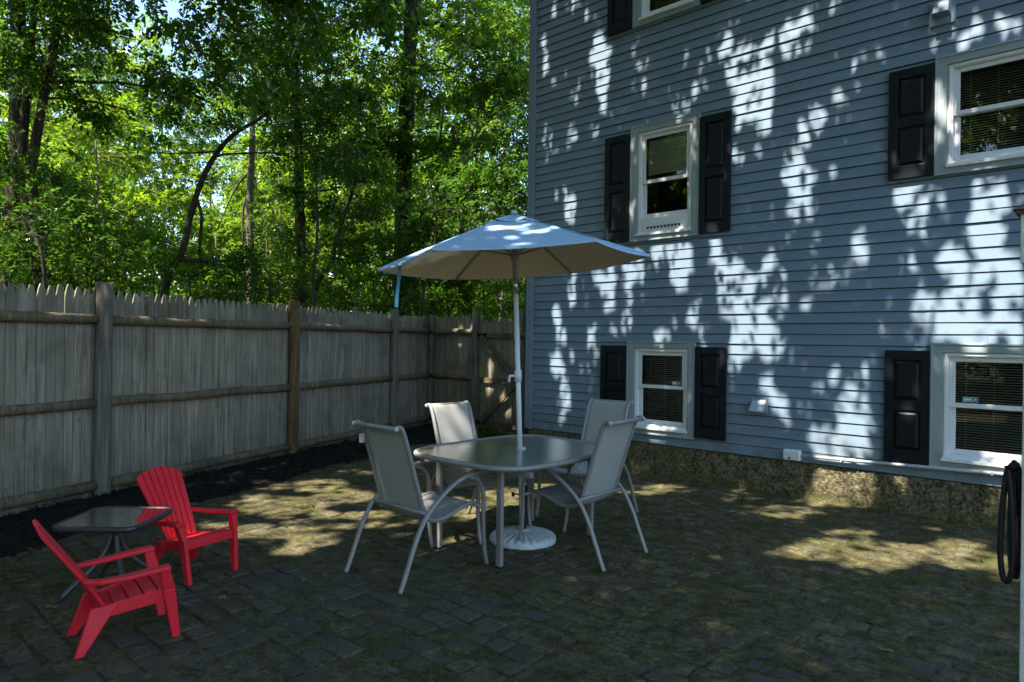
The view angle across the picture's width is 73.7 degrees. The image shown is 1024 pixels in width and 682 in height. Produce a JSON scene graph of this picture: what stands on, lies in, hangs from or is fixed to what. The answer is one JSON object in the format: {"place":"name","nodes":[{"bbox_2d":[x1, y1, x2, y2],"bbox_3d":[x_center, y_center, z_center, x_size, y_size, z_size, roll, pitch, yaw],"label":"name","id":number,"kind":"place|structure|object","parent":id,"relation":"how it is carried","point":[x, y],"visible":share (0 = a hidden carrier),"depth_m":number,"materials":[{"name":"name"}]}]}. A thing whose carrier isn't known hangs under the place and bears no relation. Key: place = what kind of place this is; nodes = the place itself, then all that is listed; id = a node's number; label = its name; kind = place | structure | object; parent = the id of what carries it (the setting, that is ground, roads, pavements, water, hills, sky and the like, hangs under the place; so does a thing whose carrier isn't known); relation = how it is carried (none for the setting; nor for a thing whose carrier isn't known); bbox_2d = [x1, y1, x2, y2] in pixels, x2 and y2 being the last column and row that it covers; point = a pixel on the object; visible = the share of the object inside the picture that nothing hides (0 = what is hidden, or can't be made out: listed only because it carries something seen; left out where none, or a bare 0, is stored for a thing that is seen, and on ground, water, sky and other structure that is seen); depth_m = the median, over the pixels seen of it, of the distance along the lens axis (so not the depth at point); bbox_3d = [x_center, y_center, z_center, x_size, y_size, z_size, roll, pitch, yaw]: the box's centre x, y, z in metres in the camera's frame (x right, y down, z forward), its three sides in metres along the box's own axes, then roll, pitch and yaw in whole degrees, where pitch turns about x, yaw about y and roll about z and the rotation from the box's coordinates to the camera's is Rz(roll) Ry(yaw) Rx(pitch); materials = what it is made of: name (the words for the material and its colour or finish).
{"place":"outdoors","nodes":[
{"label":"outdoors","id":0,"kind":"place"},
{"bbox_2d":[2,409,516,497],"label":"ground","id":1,"kind":"structure","parent":0,"point":[493,434],"depth_m":11.98,"materials":[{"name":"brown soil"}]},
{"bbox_2d":[0,215,103,386],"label":"shrub","id":2,"kind":"object","parent":1,"relation":"on","point":[9,271],"visible":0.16,"depth_m":10.07,"materials":[{"name":"green plant"}]},
{"bbox_2d":[0,159,116,287],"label":"shrub","id":3,"kind":"object","parent":1,"relation":"on","point":[74,186],"visible":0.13,"depth_m":12.73,"materials":[{"name":"green plant"}]},
{"bbox_2d":[0,170,121,294],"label":"sumac","id":4,"kind":"object","parent":1,"relation":"on","point":[8,240],"visible":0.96,"depth_m":9.90,"materials":[{"name":"green plant"}]},
{"bbox_2d":[1,182,120,291],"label":"sunlit tree","id":5,"kind":"object","parent":1,"relation":"on","point":[73,247],"visible":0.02,"depth_m":20.17,"materials":[{"name":"green plant"}]},
{"bbox_2d":[0,0,128,431],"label":"dark tree","id":6,"kind":"object","parent":1,"relation":"on","point":[21,140],"visible":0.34,"depth_m":11.70,"materials":[{"name":"green plant"}]},
{"bbox_2d":[0,190,153,372],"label":"shrub","id":7,"kind":"object","parent":1,"relation":"on","point":[80,235],"visible":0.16,"depth_m":11.08,"materials":[{"name":"green plant"}]},
{"bbox_2d":[0,3,153,206],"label":"sunlit tree","id":8,"kind":"object","parent":1,"relation":"on","point":[33,112],"visible":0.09,"depth_m":23.07,"materials":[{"name":"green plant"}]},
{"bbox_2d":[5,14,173,280],"bbox_3d":[-16.174,-5.758,25.606,5.952,14.482,6.571,1,0,42],"label":"sunlit tree","id":9,"kind":"object","parent":1,"relation":"on","point":[138,156],"visible":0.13,"depth_m":26.01,"materials":[{"name":"green plant"}]},
{"bbox_2d":[28,230,160,299],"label":"shrub","id":10,"kind":"object","parent":1,"relation":"on","point":[68,250],"visible":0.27,"depth_m":10.34,"materials":[{"name":"green plant"}]},
{"bbox_2d":[11,168,177,327],"bbox_3d":[-7.149,-0.716,11.836,3.103,4.630,2.623,1,0,42],"label":"shrub","id":11,"kind":"object","parent":1,"relation":"on","point":[89,211],"visible":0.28,"depth_m":11.74,"materials":[{"name":"green plant"}]},
{"bbox_2d":[0,85,208,280],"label":"sunlit tree","id":12,"kind":"object","parent":1,"relation":"on","point":[60,138],"visible":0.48,"depth_m":21.20,"materials":[{"name":"green plant"}]},
{"bbox_2d":[0,0,245,294],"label":"slender tree","id":13,"kind":"object","parent":1,"relation":"on","point":[14,50],"visible":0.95,"depth_m":10.83,"materials":[{"name":"green plant"}]},
{"bbox_2d":[60,195,185,312],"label":"sunlit tree","id":14,"kind":"object","parent":1,"relation":"on","point":[116,263],"visible":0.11,"depth_m":21.88,"materials":[{"name":"green plant"}]},
{"bbox_2d":[43,0,210,281],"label":"sunlit tree","id":15,"kind":"object","parent":1,"relation":"on","point":[146,44],"visible":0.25,"depth_m":24.91,"materials":[{"name":"green plant"}]},
{"bbox_2d":[64,218,213,336],"bbox_3d":[-6.300,-0.232,11.411,2.242,3.684,2.328,1,0,-2],"label":"shrub","id":16,"kind":"object","parent":1,"relation":"on","point":[147,241],"visible":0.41,"depth_m":11.20,"materials":[{"name":"green plant"}]},
{"bbox_2d":[97,198,208,292],"bbox_3d":[-6.828,-0.614,13.615,2.314,4.434,2.608,1,0,-5],"label":"shrub","id":17,"kind":"object","parent":1,"relation":"on","point":[169,217],"visible":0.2,"depth_m":13.70,"materials":[{"name":"green plant"}]},
{"bbox_2d":[85,147,230,299],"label":"sunlit tree","id":18,"kind":"object","parent":1,"relation":"on","point":[176,178],"visible":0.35,"depth_m":22.78,"materials":[{"name":"green plant"}]},
{"bbox_2d":[85,70,246,293],"bbox_3d":[-13.824,-4.957,27.221,6.242,12.942,5.152,1,0,1],"label":"sunlit tree","id":19,"kind":"object","parent":1,"relation":"on","point":[168,128],"visible":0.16,"depth_m":26.93,"materials":[{"name":"green plant"}]},
{"bbox_2d":[123,240,261,335],"bbox_3d":[-5.503,-0.087,11.899,2.223,3.415,2.222,1,0,42],"label":"shrub","id":20,"kind":"object","parent":1,"relation":"on","point":[236,285],"visible":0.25,"depth_m":11.98,"materials":[{"name":"green plant"}]},
{"bbox_2d":[133,117,278,299],"bbox_3d":[-11.111,-3.452,25.022,5.438,10.006,4.991,1,0,-15],"label":"sunlit tree","id":21,"kind":"object","parent":1,"relation":"on","point":[219,174],"visible":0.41,"depth_m":25.03,"materials":[{"name":"green plant"}]},
{"bbox_2d":[0,281,434,516],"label":"stockade fence","id":22,"kind":"object","parent":1,"relation":"on","point":[220,386],"visible":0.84,"depth_m":7.26,"materials":[{"name":"grey wood"}]},
{"bbox_2d":[0,423,435,557],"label":"mulch bed","id":23,"kind":"object","parent":1,"relation":"on","point":[18,533],"visible":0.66,"depth_m":6.98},
{"bbox_2d":[169,190,281,306],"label":"sunlit tree","id":24,"kind":"object","parent":1,"relation":"on","point":[220,234],"visible":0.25,"depth_m":22.06,"materials":[{"name":"green plant"}]},
{"bbox_2d":[157,220,309,307],"bbox_3d":[-5.192,-0.356,12.630,2.644,3.962,2.421,1,0,5],"label":"shrub","id":25,"kind":"object","parent":1,"relation":"on","point":[231,298],"visible":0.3,"depth_m":12.64,"materials":[{"name":"green plant"}]},
{"bbox_2d":[166,0,345,304],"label":"slim tree","id":26,"kind":"object","parent":1,"relation":"on","point":[248,201],"visible":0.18,"depth_m":18.93,"materials":[{"name":"green plant"}]},
{"bbox_2d":[201,72,311,292],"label":"sunlit tree","id":27,"kind":"object","parent":1,"relation":"on","point":[237,149],"visible":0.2,"depth_m":25.37,"materials":[{"name":"green plant"}]},
{"bbox_2d":[0,67,523,350],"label":"wood","id":28,"kind":"object","parent":1,"relation":"on","point":[173,289],"visible":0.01,"depth_m":31.58,"materials":[{"name":"green plant"}]},
{"bbox_2d":[203,238,327,307],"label":"shrub","id":29,"kind":"object","parent":1,"relation":"on","point":[249,256],"visible":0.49,"depth_m":12.58,"materials":[{"name":"green plant"}]},
{"bbox_2d":[14,360,516,436],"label":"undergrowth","id":30,"kind":"object","parent":1,"relation":"on","point":[484,431],"depth_m":12.09,"materials":[{"name":"green plant"}]},
{"bbox_2d":[212,198,327,308],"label":"sunlit tree","id":31,"kind":"object","parent":1,"relation":"on","point":[237,228],"visible":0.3,"depth_m":21.06,"materials":[{"name":"green plant"}]},
{"bbox_2d":[208,126,336,295],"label":"sunlit tree","id":32,"kind":"object","parent":1,"relation":"on","point":[255,193],"visible":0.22,"depth_m":23.95,"materials":[{"name":"green plant"}]},
{"bbox_2d":[145,4,418,420],"bbox_3d":[-4.178,-2.141,12.523,3.696,7.638,3.731,1,0,42],"label":"leaning tree","id":33,"kind":"object","parent":1,"relation":"on","point":[276,61],"visible":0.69,"depth_m":12.37,"materials":[{"name":"green plant"}]},
{"bbox_2d":[134,0,433,132],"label":"maple","id":34,"kind":"object","parent":1,"relation":"on","point":[364,16],"visible":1,"depth_m":8.41,"materials":[{"name":"green plant"}]},
{"bbox_2d":[239,74,379,308],"bbox_3d":[-3.580,-1.320,11.877,2.085,5.926,2.138,1,0,42],"label":"sumac","id":35,"kind":"object","parent":1,"relation":"on","point":[319,167],"visible":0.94,"depth_m":11.87,"materials":[{"name":"green plant"}]},
{"bbox_2d":[185,0,437,309],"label":"straight tree","id":36,"kind":"object","parent":1,"relation":"on","point":[301,233],"visible":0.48,"depth_m":13.87,"materials":[{"name":"green plant"}]},
{"bbox_2d":[264,246,375,314],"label":"shrub","id":37,"kind":"object","parent":1,"relation":"on","point":[342,305],"visible":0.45,"depth_m":12.51,"materials":[{"name":"green plant"}]},
{"bbox_2d":[245,0,394,310],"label":"sunlit tree","id":38,"kind":"object","parent":1,"relation":"on","point":[358,52],"visible":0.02,"depth_m":27.07,"materials":[{"name":"green plant"}]},
{"bbox_2d":[293,121,418,307],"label":"crooked sapling","id":39,"kind":"object","parent":1,"relation":"on","point":[376,175],"visible":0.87,"depth_m":13.04,"materials":[{"name":"green plant"}]},
{"bbox_2d":[304,158,429,309],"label":"sunlit tree","id":40,"kind":"object","parent":1,"relation":"on","point":[321,226],"visible":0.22,"depth_m":21.79,"materials":[{"name":"green plant"}]},
{"bbox_2d":[301,53,440,312],"bbox_3d":[-4.768,-4.495,23.777,5.680,12.254,6.153,1,0,42],"label":"sunlit tree","id":41,"kind":"object","parent":1,"relation":"on","point":[386,170],"visible":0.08,"depth_m":23.57,"materials":[{"name":"green plant"}]},
{"bbox_2d":[322,237,434,316],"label":"shrub","id":42,"kind":"object","parent":1,"relation":"on","point":[355,284],"visible":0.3,"depth_m":13.24,"materials":[{"name":"green plant"}]},
{"bbox_2d":[331,213,485,321],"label":"sunlit tree","id":43,"kind":"object","parent":1,"relation":"on","point":[386,221],"visible":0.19,"depth_m":19.79,"materials":[{"name":"green plant"}]},
{"bbox_2d":[334,0,485,138],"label":"sunlit tree","id":44,"kind":"object","parent":1,"relation":"on","point":[425,49],"visible":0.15,"depth_m":23.70,"materials":[{"name":"green plant"}]},
{"bbox_2d":[362,248,460,351],"bbox_3d":[-1.970,-0.067,13.033,2.306,3.467,2.049,1,0,-25],"label":"shrub","id":45,"kind":"object","parent":1,"relation":"on","point":[431,307],"visible":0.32,"depth_m":13.04,"materials":[{"name":"green plant"}]},
{"bbox_2d":[307,0,529,318],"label":"thick tree","id":46,"kind":"object","parent":1,"relation":"on","point":[402,136],"visible":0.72,"depth_m":14.69,"materials":[{"name":"green plant"}]},
{"bbox_2d":[380,155,493,317],"bbox_3d":[-1.436,-0.783,12.414,2.145,4.910,2.307,1,0,23],"label":"sumac","id":47,"kind":"object","parent":1,"relation":"on","point":[441,192],"visible":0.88,"depth_m":12.10,"materials":[{"name":"green plant"}]},
{"bbox_2d":[381,234,494,366],"bbox_3d":[-1.287,-0.276,13.706,2.376,3.902,2.156,1,0,42],"label":"shrub","id":48,"kind":"object","parent":1,"relation":"on","point":[470,296],"visible":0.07,"depth_m":13.45,"materials":[{"name":"green plant"}]},
{"bbox_2d":[372,135,513,316],"bbox_3d":[-2.190,-2.772,23.291,5.285,8.878,5.027,1,0,-25],"label":"sunlit tree","id":49,"kind":"object","parent":1,"relation":"on","point":[474,290],"visible":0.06,"depth_m":23.01,"materials":[{"name":"green plant"}]},
{"bbox_2d":[367,42,528,314],"bbox_3d":[-0.509,-2.397,14.413,4.804,8.223,3.749,1,0,-25],"label":"shaded tree","id":50,"kind":"object","parent":1,"relation":"on","point":[420,229],"visible":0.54,"depth_m":13.93,"materials":[{"name":"green plant"}]},
{"bbox_2d":[402,0,529,308],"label":"sunlit tree","id":51,"kind":"object","parent":1,"relation":"on","point":[431,61],"visible":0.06,"depth_m":24.56,"materials":[{"name":"green plant"}]},
{"bbox_2d":[413,62,528,319],"bbox_3d":[-0.342,-3.808,21.925,5.128,10.997,5.560,1,0,34],"label":"sunlit tree","id":52,"kind":"object","parent":1,"relation":"on","point":[513,122],"visible":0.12,"depth_m":22.06,"materials":[{"name":"green plant"}]},
{"bbox_2d":[430,311,528,437],"bbox_3d":[-0.264,0.683,11.286,3.218,2.369,0.183,1,0,42],"label":"back fence","id":53,"kind":"object","parent":1,"relation":"on","point":[455,375],"visible":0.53,"depth_m":11.91,"materials":[{"name":"grey wood"}]},
{"bbox_2d":[476,317,519,431],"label":"gate","id":54,"kind":"structure","parent":53,"relation":"attached to","point":[498,411],"depth_m":11.28,"materials":[{"name":"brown wood"}]},
{"bbox_2d":[437,278,525,388],"bbox_3d":[-0.453,0.019,13.543,2.006,3.335,2.175,1,0,42],"label":"shrub","id":55,"kind":"object","parent":1,"relation":"on","point":[503,310],"visible":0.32,"depth_m":13.58,"materials":[{"name":"green plant"}]},
{"bbox_2d":[459,0,529,129],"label":"sunlit tree","id":56,"kind":"object","parent":1,"relation":"on","point":[510,104],"visible":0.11,"depth_m":20.56,"materials":[{"name":"green plant"}]},
{"bbox_2d":[471,278,525,361],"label":"shrub","id":57,"kind":"object","parent":1,"relation":"on","point":[521,294],"visible":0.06,"depth_m":13.86,"materials":[{"name":"green plant"}]},
{"bbox_2d":[471,159,527,310],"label":"sunlit tree","id":58,"kind":"object","parent":1,"relation":"on","point":[489,215],"visible":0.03,"depth_m":18.54,"materials":[{"name":"green plant"}]},
{"bbox_2d":[524,0,1023,530],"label":"house","id":59,"kind":"structure","parent":1,"relation":"on","point":[820,296],"depth_m":7.06,"materials":[{"name":"wood"}]},
{"bbox_2d":[626,341,696,439],"bbox_3d":[1.761,0.556,8.007,0.901,1.098,0.176,1,0,42],"label":"window","id":60,"kind":"structure","parent":59,"relation":"in","point":[635,352],"depth_m":8.01,"materials":[{"name":"white plastic"}]},
{"bbox_2d":[641,213,688,230],"bbox_3d":[1.816,-1.384,8.009,0.621,0.149,0.136,1,0,42],"label":"window fan","id":61,"kind":"object","parent":59,"relation":"attached to","point":[666,222],"depth_m":7.95,"materials":[{"name":"white plastic"}]},
{"bbox_2d":[629,112,700,241],"bbox_3d":[1.807,-1.879,7.993,0.905,1.383,0.176,1,0,42],"label":"window","id":62,"kind":"structure","parent":59,"relation":"in","point":[690,123],"depth_m":8.02,"materials":[{"name":"white plastic"}]},
{"bbox_2d":[632,0,700,28],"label":"window","id":63,"kind":"structure","parent":59,"relation":"in","point":[645,16],"depth_m":8.07,"materials":[{"name":"white plastic"}]},
{"bbox_2d":[929,343,1022,471],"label":"window","id":64,"kind":"structure","parent":59,"relation":"in","point":[943,452],"depth_m":5.98,"materials":[{"name":"white plastic"}]},
{"bbox_2d":[934,37,1023,175],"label":"window","id":65,"kind":"structure","parent":59,"relation":"in","point":[948,159],"depth_m":5.97,"materials":[{"name":"white plastic"}]},
{"bbox_2d":[0,0,529,311],"label":"sky","id":66,"kind":"structure","parent":0,"point":[171,7],"materials":[{"name":"white"}]},
{"bbox_2d":[0,442,1019,681],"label":"patio","id":67,"kind":"structure","parent":0,"point":[14,650],"depth_m":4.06,"materials":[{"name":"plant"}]},
{"bbox_2d":[32,519,179,658],"bbox_3d":[-2.092,1.208,3.519,0.632,0.658,0.468,1,0,-39],"label":"child chair","id":68,"kind":"object","parent":67,"relation":"on","point":[152,583],"visible":1,"depth_m":3.51,"materials":[{"name":"red plastic"}]},
{"bbox_2d":[52,506,172,600],"bbox_3d":[-2.439,1.302,4.196,0.518,0.454,0.518,1,0,0],"label":"side table","id":69,"kind":"object","parent":67,"relation":"on","point":[115,522],"visible":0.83,"depth_m":4.15,"materials":[{"name":"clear glass"}]},
{"bbox_2d":[136,466,238,585],"bbox_3d":[-2.205,1.206,4.595,0.632,0.658,0.468,1,0,29],"label":"child chair","id":70,"kind":"object","parent":67,"relation":"on","point":[163,486],"visible":0.91,"depth_m":4.62,"materials":[{"name":"red plastic"}]},
{"bbox_2d":[343,419,488,594],"bbox_3d":[-0.639,1.045,4.678,0.601,1.034,0.800,1,0,41],"label":"patio chair","id":71,"kind":"object","parent":67,"relation":"on","point":[394,465],"visible":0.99,"depth_m":4.54,"materials":[{"name":"grey fabric"}]},
{"bbox_2d":[417,400,531,544],"bbox_3d":[-0.310,1.049,5.708,0.800,1.034,0.601,1,0,44],"label":"patio chair","id":72,"kind":"object","parent":67,"relation":"on","point":[453,421],"visible":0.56,"depth_m":5.81,"materials":[{"name":"grey fabric"}]},
{"bbox_2d":[413,434,595,568],"bbox_3d":[0.043,1.202,5.315,1.200,0.738,1.468,1,0,42],"label":"patio table","id":73,"kind":"object","parent":67,"relation":"on","point":[501,456],"visible":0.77,"depth_m":5.11,"materials":[{"name":"grey glass"}]},
{"bbox_2d":[0,472,1015,681],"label":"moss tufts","id":74,"kind":"object","parent":67,"relation":"on","point":[613,610],"visible":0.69,"depth_m":4.38,"materials":[{"name":"green plant"}]},
{"bbox_2d":[490,485,555,549],"bbox_3d":[0.088,1.350,5.366,0.524,0.430,0.524,1,0,42],"label":"umbrella base","id":75,"kind":"object","parent":67,"relation":"on","point":[534,538],"visible":0.89,"depth_m":5.25,"materials":[{"name":"white paint"}]},
{"bbox_2d":[378,210,649,521],"bbox_3d":[0.002,0.233,5.242,1.994,2.477,2.043,1,0,42],"label":"patio umbrella","id":76,"kind":"object","parent":75,"relation":"on","point":[514,245],"visible":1,"depth_m":5.34,"materials":[{"name":"beige fabric"}]},
{"bbox_2d":[518,415,647,571],"bbox_3d":[0.532,1.060,5.126,0.800,1.034,0.601,1,0,41],"label":"patio chair","id":77,"kind":"object","parent":67,"relation":"on","point":[608,457],"visible":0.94,"depth_m":4.99,"materials":[{"name":"grey fabric"}]},
{"bbox_2d":[535,398,638,516],"bbox_3d":[0.690,1.062,6.191,0.601,1.034,0.800,1,0,41],"label":"patio chair","id":78,"kind":"object","parent":67,"relation":"on","point":[599,412],"visible":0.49,"depth_m":6.39,"materials":[{"name":"grey fabric"}]},
{"bbox_2d":[1004,204,1023,681],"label":"porch post","id":79,"kind":"object","parent":67,"relation":"on","point":[1019,211],"visible":1,"depth_m":2.20,"materials":[{"name":"white plastic"}]},
{"bbox_2d":[997,460,1021,584],"bbox_3d":[1.690,0.605,2.303,0.067,0.412,0.210,1,0,42],"label":"garden hose","id":80,"kind":"object","parent":79,"relation":"hanging from","point":[1011,484],"visible":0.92,"depth_m":2.24,"materials":[{"name":"black rubber"}]}
]}

